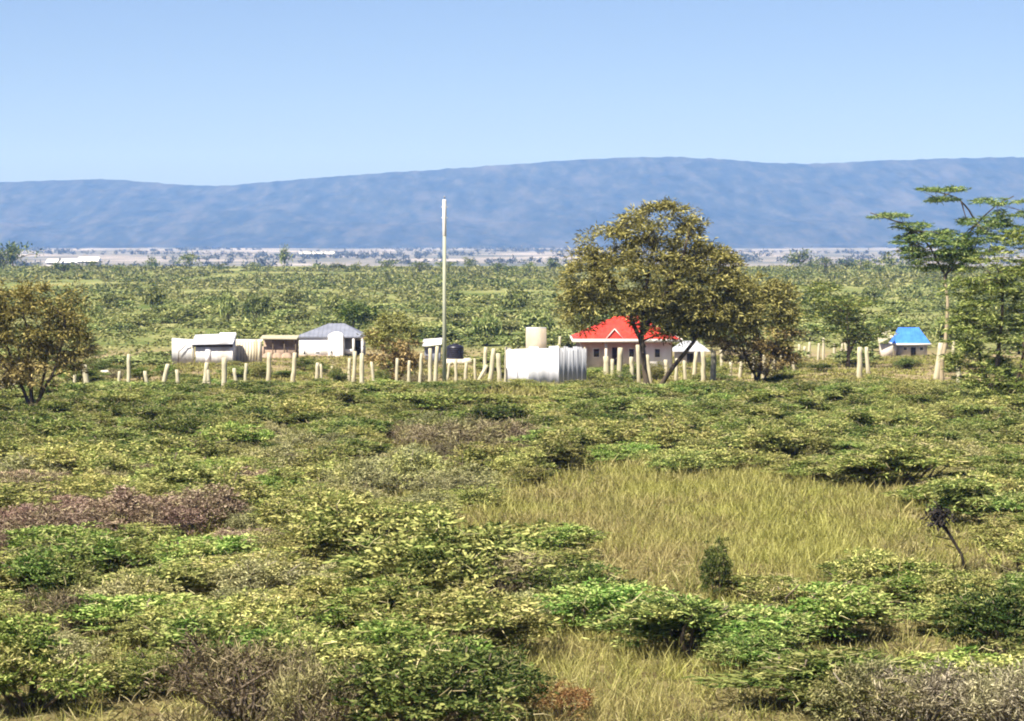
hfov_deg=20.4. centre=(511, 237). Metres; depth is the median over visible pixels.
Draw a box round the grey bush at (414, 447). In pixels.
[383,443,442,456]
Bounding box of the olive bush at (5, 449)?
[0,435,32,470]
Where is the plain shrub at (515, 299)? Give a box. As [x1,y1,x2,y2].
[496,288,532,313]
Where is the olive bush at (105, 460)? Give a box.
[70,449,153,480]
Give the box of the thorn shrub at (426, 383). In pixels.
[402,381,454,386]
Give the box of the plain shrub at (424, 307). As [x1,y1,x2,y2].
[417,304,439,316]
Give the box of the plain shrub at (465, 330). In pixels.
[427,327,489,340]
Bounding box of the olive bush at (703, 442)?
[663,430,725,457]
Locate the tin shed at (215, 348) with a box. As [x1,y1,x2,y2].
[172,333,236,363]
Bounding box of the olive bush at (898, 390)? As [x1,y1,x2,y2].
[866,381,932,400]
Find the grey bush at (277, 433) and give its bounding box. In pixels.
[257,426,287,441]
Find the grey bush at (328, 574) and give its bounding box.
[293,562,374,585]
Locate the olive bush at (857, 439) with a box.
[812,432,890,451]
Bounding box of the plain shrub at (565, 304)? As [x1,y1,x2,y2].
[556,295,587,317]
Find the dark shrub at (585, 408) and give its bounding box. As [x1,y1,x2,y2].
[564,396,615,416]
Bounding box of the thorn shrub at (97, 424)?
[46,414,102,430]
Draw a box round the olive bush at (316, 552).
[246,531,344,570]
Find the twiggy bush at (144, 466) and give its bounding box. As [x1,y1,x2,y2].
[129,461,154,474]
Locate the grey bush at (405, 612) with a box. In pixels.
[318,587,451,629]
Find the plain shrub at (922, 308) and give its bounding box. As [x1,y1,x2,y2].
[911,303,932,311]
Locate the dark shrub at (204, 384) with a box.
[161,377,218,390]
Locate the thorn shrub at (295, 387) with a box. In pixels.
[269,383,312,389]
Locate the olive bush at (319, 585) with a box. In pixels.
[285,569,366,612]
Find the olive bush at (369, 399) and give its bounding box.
[356,394,385,403]
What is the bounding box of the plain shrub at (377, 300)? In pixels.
[355,297,390,303]
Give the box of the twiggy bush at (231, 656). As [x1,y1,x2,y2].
[138,617,329,720]
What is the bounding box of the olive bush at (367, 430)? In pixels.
[339,421,391,443]
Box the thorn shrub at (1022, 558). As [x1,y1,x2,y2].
[1009,550,1023,572]
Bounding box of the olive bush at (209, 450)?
[125,427,237,466]
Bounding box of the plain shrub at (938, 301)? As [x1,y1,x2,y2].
[931,297,955,304]
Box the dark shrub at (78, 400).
[34,397,94,407]
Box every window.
[593,348,599,357]
[628,348,634,357]
[654,348,660,357]
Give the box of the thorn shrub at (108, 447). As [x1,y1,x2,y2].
[72,439,126,452]
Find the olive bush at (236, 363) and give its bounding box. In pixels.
[227,359,244,365]
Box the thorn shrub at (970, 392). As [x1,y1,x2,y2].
[957,386,988,397]
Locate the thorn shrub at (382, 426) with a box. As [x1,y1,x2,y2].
[322,415,401,439]
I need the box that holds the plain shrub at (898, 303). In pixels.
[879,299,918,311]
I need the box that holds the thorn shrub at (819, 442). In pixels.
[769,435,837,459]
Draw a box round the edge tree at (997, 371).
[933,228,1023,409]
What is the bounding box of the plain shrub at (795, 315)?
[763,310,811,320]
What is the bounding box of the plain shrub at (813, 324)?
[800,322,850,329]
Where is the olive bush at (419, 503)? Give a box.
[341,495,467,535]
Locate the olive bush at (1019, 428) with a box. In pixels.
[1009,418,1023,434]
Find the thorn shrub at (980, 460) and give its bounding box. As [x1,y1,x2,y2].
[962,453,1000,469]
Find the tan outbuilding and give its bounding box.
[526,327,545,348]
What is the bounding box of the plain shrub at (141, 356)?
[135,355,171,360]
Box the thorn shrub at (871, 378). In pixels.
[861,376,894,381]
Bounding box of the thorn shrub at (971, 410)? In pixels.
[950,399,1016,421]
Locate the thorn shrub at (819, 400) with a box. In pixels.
[805,391,828,409]
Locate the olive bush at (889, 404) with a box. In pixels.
[855,397,920,411]
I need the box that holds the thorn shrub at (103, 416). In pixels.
[90,410,123,424]
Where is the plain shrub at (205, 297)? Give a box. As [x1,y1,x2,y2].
[194,295,219,302]
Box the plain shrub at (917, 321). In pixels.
[883,318,933,326]
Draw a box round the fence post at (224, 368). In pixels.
[221,357,226,385]
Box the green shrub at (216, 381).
[202,378,241,385]
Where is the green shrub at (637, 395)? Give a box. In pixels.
[622,392,654,399]
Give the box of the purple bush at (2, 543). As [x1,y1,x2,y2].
[0,527,39,559]
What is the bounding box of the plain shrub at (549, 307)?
[539,304,557,310]
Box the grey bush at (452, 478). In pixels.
[407,461,498,493]
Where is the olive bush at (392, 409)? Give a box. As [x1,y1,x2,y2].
[374,400,416,420]
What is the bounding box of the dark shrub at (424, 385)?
[412,382,487,393]
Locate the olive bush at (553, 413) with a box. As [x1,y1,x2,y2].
[538,407,580,416]
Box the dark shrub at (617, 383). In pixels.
[574,380,637,385]
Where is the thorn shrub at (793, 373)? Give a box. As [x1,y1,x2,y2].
[768,366,807,378]
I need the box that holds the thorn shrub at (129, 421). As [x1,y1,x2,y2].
[115,415,153,432]
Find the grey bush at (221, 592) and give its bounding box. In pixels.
[196,581,280,607]
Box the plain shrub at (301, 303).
[271,301,314,306]
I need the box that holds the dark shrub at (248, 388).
[219,378,287,395]
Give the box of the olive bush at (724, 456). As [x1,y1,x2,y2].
[674,442,763,471]
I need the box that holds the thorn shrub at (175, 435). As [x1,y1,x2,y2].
[161,434,188,440]
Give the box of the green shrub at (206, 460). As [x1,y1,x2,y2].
[149,451,258,468]
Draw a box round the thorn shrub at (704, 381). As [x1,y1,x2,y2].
[665,377,734,387]
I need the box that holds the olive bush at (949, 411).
[926,401,965,418]
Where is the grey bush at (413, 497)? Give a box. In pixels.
[367,487,467,511]
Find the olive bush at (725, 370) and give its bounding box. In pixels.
[716,363,731,379]
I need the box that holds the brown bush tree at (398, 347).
[356,310,427,380]
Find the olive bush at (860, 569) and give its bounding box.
[826,545,941,599]
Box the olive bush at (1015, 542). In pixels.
[970,524,1023,572]
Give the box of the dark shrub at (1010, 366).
[1001,361,1018,369]
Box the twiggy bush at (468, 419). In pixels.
[456,412,494,426]
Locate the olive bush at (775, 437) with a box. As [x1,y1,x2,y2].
[728,414,832,463]
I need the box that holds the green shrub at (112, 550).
[27,522,165,585]
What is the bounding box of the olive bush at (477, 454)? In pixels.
[438,435,523,473]
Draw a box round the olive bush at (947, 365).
[944,361,956,372]
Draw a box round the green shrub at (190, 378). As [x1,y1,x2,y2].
[167,377,202,384]
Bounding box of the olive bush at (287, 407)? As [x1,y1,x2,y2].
[270,393,353,422]
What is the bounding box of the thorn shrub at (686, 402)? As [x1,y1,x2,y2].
[628,400,699,412]
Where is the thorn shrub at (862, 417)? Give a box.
[830,407,895,428]
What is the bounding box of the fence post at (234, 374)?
[232,368,237,380]
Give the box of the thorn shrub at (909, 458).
[833,438,974,487]
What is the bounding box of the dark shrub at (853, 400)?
[816,390,885,410]
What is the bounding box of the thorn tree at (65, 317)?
[0,274,100,406]
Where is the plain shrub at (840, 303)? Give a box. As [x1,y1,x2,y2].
[824,295,857,321]
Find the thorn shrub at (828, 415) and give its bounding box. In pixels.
[817,410,869,424]
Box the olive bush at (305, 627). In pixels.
[236,606,326,636]
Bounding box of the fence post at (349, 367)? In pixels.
[347,358,350,380]
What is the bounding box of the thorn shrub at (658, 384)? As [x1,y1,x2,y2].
[639,381,665,387]
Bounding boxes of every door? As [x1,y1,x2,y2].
[205,348,209,361]
[356,340,360,355]
[612,347,616,364]
[687,353,692,363]
[911,347,915,355]
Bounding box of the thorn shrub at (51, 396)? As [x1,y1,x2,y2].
[41,393,62,401]
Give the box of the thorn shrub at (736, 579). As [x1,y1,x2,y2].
[695,569,807,599]
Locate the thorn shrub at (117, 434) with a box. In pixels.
[62,422,153,445]
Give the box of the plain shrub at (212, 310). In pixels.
[199,303,245,315]
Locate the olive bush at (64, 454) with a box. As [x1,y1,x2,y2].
[2,434,151,476]
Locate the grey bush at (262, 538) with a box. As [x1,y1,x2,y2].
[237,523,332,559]
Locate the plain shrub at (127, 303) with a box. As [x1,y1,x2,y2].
[109,300,139,307]
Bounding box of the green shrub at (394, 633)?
[312,610,506,676]
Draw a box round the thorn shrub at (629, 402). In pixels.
[610,397,683,413]
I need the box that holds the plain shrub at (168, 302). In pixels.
[155,300,184,305]
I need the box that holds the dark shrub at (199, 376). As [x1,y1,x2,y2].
[180,373,213,381]
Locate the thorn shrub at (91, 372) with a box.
[65,368,111,382]
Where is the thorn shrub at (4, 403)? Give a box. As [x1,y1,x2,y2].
[0,395,16,410]
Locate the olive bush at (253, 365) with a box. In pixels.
[241,358,265,376]
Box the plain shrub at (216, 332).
[202,330,226,334]
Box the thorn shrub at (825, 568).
[812,549,911,584]
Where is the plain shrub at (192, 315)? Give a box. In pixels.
[164,309,209,322]
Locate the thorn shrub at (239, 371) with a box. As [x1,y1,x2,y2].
[213,362,253,379]
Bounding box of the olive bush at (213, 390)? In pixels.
[201,387,243,395]
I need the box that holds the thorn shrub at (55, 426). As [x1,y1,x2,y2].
[33,415,105,442]
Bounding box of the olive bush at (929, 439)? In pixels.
[888,436,958,444]
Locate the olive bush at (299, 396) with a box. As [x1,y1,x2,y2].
[264,390,333,422]
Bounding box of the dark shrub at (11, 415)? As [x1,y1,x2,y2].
[0,403,70,431]
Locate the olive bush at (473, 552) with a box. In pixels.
[323,504,580,605]
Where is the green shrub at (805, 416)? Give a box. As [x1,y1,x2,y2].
[791,413,811,425]
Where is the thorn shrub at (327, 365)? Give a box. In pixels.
[305,363,332,371]
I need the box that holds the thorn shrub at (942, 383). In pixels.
[922,381,981,390]
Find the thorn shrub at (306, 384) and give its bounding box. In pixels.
[295,380,348,387]
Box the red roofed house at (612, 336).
[570,316,682,368]
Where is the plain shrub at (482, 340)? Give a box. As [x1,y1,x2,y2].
[460,336,500,345]
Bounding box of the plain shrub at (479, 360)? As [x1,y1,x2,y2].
[468,354,504,365]
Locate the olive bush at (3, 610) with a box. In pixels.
[0,599,88,639]
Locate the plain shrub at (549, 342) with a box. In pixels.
[546,336,574,347]
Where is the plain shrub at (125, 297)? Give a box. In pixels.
[103,293,141,300]
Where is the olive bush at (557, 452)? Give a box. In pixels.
[505,433,594,476]
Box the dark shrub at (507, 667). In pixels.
[420,629,565,720]
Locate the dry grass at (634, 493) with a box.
[0,353,1023,720]
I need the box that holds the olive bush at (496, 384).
[442,378,524,389]
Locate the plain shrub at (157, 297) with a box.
[142,285,166,308]
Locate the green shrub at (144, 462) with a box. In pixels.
[128,459,159,468]
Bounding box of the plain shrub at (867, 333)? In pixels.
[849,329,877,338]
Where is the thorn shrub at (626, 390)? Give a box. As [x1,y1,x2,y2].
[610,385,659,397]
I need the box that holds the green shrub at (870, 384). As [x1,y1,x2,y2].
[848,381,881,386]
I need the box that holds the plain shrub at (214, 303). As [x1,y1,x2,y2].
[199,299,220,308]
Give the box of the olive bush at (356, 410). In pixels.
[330,404,383,418]
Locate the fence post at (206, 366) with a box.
[203,362,208,382]
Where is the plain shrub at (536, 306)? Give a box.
[526,303,560,309]
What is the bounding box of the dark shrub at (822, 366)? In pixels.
[804,362,834,372]
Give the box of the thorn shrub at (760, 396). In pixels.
[729,385,815,403]
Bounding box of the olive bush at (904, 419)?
[870,403,933,430]
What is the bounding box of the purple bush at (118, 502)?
[58,484,189,529]
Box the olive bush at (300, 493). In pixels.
[269,482,376,512]
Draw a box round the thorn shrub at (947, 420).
[924,414,957,427]
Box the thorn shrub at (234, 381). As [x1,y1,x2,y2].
[210,376,262,389]
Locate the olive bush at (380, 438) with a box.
[361,436,391,445]
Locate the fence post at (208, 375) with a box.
[207,370,210,384]
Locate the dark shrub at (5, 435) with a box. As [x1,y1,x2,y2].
[0,427,20,443]
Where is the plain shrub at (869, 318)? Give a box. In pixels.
[859,316,904,322]
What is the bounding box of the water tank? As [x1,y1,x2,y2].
[447,343,463,363]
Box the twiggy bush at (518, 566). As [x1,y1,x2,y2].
[442,549,580,595]
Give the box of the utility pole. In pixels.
[441,196,447,380]
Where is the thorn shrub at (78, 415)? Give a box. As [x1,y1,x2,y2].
[50,407,98,421]
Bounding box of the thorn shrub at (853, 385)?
[850,382,865,393]
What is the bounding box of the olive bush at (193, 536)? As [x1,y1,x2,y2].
[165,533,226,551]
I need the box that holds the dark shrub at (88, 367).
[49,363,95,381]
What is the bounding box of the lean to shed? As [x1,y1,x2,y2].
[672,341,709,363]
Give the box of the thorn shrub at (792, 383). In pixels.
[784,380,821,389]
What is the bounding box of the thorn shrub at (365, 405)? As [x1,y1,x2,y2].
[345,402,388,412]
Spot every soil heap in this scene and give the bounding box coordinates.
[262,353,272,358]
[273,353,280,358]
[281,353,291,358]
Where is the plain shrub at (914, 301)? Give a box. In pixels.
[909,300,923,308]
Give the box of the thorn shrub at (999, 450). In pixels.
[986,446,1023,465]
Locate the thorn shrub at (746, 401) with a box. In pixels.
[716,397,761,407]
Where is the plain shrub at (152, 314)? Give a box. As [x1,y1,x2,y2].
[137,312,167,318]
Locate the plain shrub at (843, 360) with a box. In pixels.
[831,357,875,364]
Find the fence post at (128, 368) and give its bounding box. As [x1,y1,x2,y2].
[127,354,130,381]
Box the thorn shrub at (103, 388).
[85,381,143,398]
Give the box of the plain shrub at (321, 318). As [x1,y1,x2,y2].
[307,314,333,324]
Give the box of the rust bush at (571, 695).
[517,673,602,720]
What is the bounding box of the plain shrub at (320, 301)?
[313,299,346,306]
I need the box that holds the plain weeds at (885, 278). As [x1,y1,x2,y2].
[0,263,1023,358]
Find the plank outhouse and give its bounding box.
[236,339,262,362]
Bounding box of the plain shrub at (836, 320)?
[822,314,858,322]
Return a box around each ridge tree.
[0,240,43,266]
[0,248,20,269]
[45,263,82,271]
[76,260,104,265]
[109,264,131,270]
[142,256,160,267]
[175,251,203,268]
[210,263,230,269]
[244,261,263,268]
[277,243,292,266]
[310,262,332,267]
[324,263,345,269]
[350,260,361,271]
[378,259,398,266]
[407,261,432,269]
[434,261,459,266]
[463,256,477,266]
[479,262,507,271]
[504,265,523,270]
[520,261,539,270]
[543,256,569,268]
[782,248,818,266]
[800,261,821,265]
[816,257,834,270]
[829,258,858,265]
[851,258,874,272]
[867,265,891,271]
[872,250,903,265]
[890,262,926,269]
[899,255,922,265]
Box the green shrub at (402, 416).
[381,407,475,426]
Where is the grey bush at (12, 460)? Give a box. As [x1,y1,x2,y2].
[0,452,38,472]
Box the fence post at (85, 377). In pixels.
[82,365,88,382]
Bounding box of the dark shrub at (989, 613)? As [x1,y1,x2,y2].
[931,569,1023,657]
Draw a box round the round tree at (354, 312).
[328,297,387,327]
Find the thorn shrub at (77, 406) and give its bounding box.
[59,395,120,415]
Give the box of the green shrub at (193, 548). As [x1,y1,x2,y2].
[109,528,274,567]
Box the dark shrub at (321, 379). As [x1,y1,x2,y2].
[307,377,338,382]
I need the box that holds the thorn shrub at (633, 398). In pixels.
[621,395,662,412]
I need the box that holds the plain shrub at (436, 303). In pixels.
[426,301,442,306]
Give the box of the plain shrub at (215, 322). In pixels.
[176,319,232,327]
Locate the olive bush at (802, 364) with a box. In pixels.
[795,358,812,370]
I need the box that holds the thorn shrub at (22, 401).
[0,398,41,412]
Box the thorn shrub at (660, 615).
[580,570,786,658]
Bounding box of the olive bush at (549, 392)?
[531,388,621,403]
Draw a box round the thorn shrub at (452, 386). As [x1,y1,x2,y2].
[415,382,467,387]
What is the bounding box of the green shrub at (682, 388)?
[657,378,724,399]
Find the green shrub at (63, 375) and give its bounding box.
[54,370,81,381]
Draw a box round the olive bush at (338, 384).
[291,381,380,391]
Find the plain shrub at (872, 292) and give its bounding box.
[859,286,887,302]
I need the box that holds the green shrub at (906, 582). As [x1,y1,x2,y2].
[845,555,994,606]
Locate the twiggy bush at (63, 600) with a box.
[5,578,119,636]
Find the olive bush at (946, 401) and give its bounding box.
[928,397,988,418]
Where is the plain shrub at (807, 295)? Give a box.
[795,291,826,305]
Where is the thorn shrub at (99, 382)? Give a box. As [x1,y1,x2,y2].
[89,379,119,383]
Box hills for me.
[0,157,1023,248]
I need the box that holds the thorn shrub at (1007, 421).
[976,415,1023,434]
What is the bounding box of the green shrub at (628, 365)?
[614,362,642,377]
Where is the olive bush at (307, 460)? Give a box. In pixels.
[279,443,371,480]
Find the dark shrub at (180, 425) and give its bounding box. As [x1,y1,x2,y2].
[134,409,215,440]
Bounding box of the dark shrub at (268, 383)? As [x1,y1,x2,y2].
[243,378,289,386]
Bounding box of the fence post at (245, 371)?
[243,363,247,380]
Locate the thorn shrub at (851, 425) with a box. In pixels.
[835,418,863,440]
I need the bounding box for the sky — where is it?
[0,0,1023,185]
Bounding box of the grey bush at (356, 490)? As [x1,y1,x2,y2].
[308,480,392,501]
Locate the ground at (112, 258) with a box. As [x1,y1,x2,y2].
[0,248,1023,720]
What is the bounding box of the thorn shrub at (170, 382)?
[131,380,187,384]
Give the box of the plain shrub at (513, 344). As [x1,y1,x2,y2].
[495,336,525,347]
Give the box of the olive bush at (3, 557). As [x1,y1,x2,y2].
[0,547,71,596]
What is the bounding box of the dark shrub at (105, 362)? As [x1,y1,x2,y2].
[90,358,120,370]
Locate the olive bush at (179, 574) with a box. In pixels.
[86,556,216,598]
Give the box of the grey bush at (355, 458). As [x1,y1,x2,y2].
[338,451,377,472]
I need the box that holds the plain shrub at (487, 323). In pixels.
[467,309,506,344]
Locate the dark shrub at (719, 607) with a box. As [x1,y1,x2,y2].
[688,595,735,630]
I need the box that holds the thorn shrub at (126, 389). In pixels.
[88,385,165,402]
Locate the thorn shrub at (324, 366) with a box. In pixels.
[306,360,328,373]
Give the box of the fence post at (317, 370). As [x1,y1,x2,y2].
[315,363,319,379]
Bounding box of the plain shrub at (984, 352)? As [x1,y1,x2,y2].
[948,349,992,360]
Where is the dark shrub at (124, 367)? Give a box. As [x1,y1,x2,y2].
[112,364,141,370]
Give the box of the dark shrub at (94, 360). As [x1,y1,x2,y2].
[83,358,101,362]
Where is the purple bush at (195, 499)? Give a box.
[145,477,254,527]
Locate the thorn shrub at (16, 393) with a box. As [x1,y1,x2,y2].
[0,380,73,399]
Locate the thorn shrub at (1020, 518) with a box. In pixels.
[999,511,1023,527]
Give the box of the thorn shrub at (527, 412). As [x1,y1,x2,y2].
[483,401,550,419]
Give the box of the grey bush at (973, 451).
[924,432,993,456]
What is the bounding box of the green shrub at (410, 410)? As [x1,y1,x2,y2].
[396,407,421,421]
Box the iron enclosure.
[506,346,586,382]
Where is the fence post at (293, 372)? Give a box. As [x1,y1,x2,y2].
[291,353,296,381]
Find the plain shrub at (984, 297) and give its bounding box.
[974,295,1012,300]
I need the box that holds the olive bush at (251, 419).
[200,408,277,429]
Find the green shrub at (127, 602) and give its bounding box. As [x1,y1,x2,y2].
[51,587,236,641]
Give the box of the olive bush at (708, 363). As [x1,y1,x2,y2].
[699,354,719,369]
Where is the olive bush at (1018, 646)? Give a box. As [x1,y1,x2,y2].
[981,629,1023,659]
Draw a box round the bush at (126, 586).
[42,566,203,621]
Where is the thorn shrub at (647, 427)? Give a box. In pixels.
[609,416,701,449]
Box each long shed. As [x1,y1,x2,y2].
[45,259,76,265]
[77,257,100,265]
[299,252,334,256]
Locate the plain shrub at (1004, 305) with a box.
[990,302,1012,310]
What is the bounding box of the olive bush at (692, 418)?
[622,407,728,438]
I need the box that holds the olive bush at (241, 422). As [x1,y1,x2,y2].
[204,414,252,442]
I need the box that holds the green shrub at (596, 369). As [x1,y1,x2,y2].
[587,367,602,376]
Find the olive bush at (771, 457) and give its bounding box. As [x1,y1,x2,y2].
[751,450,793,467]
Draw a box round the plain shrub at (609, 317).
[572,311,616,321]
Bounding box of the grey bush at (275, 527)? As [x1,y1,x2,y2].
[272,515,358,543]
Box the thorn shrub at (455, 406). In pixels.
[431,402,471,411]
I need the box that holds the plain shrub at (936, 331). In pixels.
[930,311,963,348]
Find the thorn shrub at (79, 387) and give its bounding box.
[55,379,101,392]
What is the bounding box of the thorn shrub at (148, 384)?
[91,379,162,397]
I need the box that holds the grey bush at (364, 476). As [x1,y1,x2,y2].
[319,451,403,495]
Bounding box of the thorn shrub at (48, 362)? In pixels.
[33,359,54,370]
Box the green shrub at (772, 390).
[752,388,786,403]
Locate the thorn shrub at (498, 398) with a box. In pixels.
[462,392,543,405]
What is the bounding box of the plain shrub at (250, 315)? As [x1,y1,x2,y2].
[240,313,258,319]
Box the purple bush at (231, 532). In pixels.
[197,525,276,543]
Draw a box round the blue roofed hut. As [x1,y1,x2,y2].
[889,327,930,355]
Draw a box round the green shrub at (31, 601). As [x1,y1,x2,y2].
[4,587,57,614]
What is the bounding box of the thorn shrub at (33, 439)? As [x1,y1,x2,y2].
[13,430,55,446]
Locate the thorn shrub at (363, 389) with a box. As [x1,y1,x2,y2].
[334,379,388,405]
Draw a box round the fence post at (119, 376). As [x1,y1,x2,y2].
[117,371,120,380]
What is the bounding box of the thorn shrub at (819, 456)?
[795,452,851,466]
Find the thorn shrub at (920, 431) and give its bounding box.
[873,421,945,441]
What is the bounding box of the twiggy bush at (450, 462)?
[439,457,489,468]
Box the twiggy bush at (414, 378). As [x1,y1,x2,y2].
[398,373,439,382]
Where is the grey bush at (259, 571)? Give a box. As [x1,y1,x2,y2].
[193,549,319,592]
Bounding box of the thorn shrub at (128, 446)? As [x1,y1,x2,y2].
[126,443,151,452]
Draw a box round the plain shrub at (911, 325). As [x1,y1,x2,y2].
[893,323,932,332]
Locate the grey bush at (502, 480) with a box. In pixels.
[464,470,517,486]
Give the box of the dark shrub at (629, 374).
[592,366,635,381]
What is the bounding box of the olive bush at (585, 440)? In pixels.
[527,421,614,459]
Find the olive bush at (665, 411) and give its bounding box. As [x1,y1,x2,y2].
[660,409,710,424]
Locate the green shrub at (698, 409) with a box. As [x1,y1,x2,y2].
[673,405,718,421]
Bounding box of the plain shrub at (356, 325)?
[312,317,367,329]
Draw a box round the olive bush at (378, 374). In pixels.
[370,367,392,380]
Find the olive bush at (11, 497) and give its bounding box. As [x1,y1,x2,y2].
[0,479,65,512]
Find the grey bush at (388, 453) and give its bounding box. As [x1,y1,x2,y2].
[371,449,421,463]
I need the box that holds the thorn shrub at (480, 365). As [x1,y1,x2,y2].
[476,362,504,373]
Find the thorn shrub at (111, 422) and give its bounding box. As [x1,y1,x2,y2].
[101,410,146,427]
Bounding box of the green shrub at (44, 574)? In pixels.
[0,543,106,598]
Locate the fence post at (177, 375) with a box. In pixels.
[175,370,179,382]
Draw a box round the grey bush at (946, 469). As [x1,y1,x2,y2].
[908,465,979,476]
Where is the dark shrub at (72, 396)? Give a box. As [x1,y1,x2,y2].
[57,391,100,400]
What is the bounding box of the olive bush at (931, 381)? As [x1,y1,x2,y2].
[906,379,947,384]
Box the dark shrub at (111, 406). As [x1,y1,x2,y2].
[78,397,184,420]
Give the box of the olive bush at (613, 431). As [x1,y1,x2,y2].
[550,416,650,445]
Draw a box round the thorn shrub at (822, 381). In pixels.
[789,379,835,383]
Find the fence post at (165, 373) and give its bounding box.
[162,364,169,384]
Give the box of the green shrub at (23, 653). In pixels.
[0,596,114,712]
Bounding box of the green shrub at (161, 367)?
[152,361,177,378]
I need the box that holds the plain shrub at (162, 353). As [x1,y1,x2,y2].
[134,350,171,357]
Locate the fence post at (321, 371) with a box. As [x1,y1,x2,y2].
[320,364,322,377]
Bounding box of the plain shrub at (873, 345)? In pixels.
[838,340,879,350]
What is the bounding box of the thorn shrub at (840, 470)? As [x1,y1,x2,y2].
[804,453,922,486]
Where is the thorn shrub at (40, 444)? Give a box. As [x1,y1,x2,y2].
[7,441,52,449]
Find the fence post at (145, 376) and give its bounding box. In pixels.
[143,371,147,382]
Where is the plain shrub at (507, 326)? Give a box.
[495,321,523,334]
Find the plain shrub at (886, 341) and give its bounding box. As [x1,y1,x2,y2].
[880,339,935,345]
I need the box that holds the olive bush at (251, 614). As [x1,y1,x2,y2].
[133,580,314,647]
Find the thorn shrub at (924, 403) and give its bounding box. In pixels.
[915,395,986,406]
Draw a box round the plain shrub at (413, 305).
[405,300,423,308]
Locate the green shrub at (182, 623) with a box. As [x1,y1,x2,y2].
[127,600,310,678]
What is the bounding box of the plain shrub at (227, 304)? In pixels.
[216,288,239,319]
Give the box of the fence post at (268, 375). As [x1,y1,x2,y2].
[266,353,270,380]
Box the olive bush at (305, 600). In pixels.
[233,580,334,628]
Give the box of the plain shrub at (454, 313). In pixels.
[431,309,472,319]
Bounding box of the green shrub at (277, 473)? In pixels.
[248,459,334,495]
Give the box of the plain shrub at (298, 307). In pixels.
[280,304,306,310]
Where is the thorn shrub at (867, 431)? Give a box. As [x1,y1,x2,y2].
[831,420,936,438]
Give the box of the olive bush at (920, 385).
[907,381,959,392]
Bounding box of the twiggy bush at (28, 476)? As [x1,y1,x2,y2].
[0,468,83,499]
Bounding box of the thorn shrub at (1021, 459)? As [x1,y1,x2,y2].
[1014,455,1023,462]
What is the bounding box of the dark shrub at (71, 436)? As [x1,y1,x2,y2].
[51,432,98,445]
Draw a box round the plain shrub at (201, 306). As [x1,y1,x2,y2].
[189,303,210,312]
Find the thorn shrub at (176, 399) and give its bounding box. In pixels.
[150,393,201,406]
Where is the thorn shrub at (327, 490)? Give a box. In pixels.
[304,479,371,510]
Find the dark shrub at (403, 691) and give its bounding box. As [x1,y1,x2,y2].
[310,632,550,720]
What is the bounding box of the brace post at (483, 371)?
[477,365,487,379]
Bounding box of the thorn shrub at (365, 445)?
[311,430,395,459]
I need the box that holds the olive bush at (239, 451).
[216,443,248,458]
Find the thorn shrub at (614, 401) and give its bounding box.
[543,395,631,416]
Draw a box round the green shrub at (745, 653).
[688,626,815,673]
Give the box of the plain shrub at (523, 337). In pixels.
[499,332,553,347]
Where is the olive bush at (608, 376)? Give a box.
[587,370,633,381]
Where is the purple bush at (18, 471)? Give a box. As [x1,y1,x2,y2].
[1,467,68,491]
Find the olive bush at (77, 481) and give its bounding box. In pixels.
[37,467,136,502]
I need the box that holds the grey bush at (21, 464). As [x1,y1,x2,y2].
[0,446,77,474]
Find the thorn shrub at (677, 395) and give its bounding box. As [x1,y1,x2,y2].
[658,391,687,398]
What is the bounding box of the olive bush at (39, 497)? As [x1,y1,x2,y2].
[13,487,54,502]
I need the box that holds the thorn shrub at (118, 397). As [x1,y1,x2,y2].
[65,391,149,404]
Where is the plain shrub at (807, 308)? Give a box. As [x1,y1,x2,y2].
[798,305,813,312]
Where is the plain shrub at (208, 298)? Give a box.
[195,296,222,303]
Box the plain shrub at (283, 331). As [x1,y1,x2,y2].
[243,327,296,335]
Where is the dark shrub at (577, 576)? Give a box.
[517,554,651,611]
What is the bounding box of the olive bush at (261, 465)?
[239,457,298,475]
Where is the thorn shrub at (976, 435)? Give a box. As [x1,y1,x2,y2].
[933,429,1000,441]
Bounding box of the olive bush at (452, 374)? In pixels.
[433,367,463,376]
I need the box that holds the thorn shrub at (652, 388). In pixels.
[611,383,668,396]
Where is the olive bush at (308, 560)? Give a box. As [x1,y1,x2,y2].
[159,540,325,587]
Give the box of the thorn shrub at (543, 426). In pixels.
[518,424,554,441]
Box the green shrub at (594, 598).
[527,576,690,632]
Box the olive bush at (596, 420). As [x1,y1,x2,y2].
[555,419,634,427]
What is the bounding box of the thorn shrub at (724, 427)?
[706,412,761,436]
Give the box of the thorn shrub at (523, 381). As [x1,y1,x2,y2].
[494,378,554,386]
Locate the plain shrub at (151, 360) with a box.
[130,356,175,365]
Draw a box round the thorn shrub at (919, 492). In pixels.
[881,474,978,507]
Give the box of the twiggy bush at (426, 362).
[413,358,441,368]
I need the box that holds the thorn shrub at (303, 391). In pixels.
[282,387,313,401]
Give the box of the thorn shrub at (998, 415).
[949,406,1023,434]
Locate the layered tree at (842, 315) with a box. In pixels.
[795,279,898,367]
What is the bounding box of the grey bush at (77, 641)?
[36,623,119,672]
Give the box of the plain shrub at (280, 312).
[268,308,298,316]
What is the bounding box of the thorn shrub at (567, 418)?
[552,407,587,421]
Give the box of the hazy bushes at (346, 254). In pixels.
[0,245,1023,265]
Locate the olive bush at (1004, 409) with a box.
[953,400,1021,417]
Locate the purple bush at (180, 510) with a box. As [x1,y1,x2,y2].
[116,501,210,534]
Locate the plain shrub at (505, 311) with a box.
[493,307,540,316]
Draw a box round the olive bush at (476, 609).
[337,568,563,652]
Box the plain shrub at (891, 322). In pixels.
[858,318,907,327]
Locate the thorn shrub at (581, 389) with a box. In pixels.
[561,385,612,393]
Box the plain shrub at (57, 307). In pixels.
[43,300,76,320]
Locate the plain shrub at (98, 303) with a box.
[84,300,114,307]
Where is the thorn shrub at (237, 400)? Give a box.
[205,386,278,411]

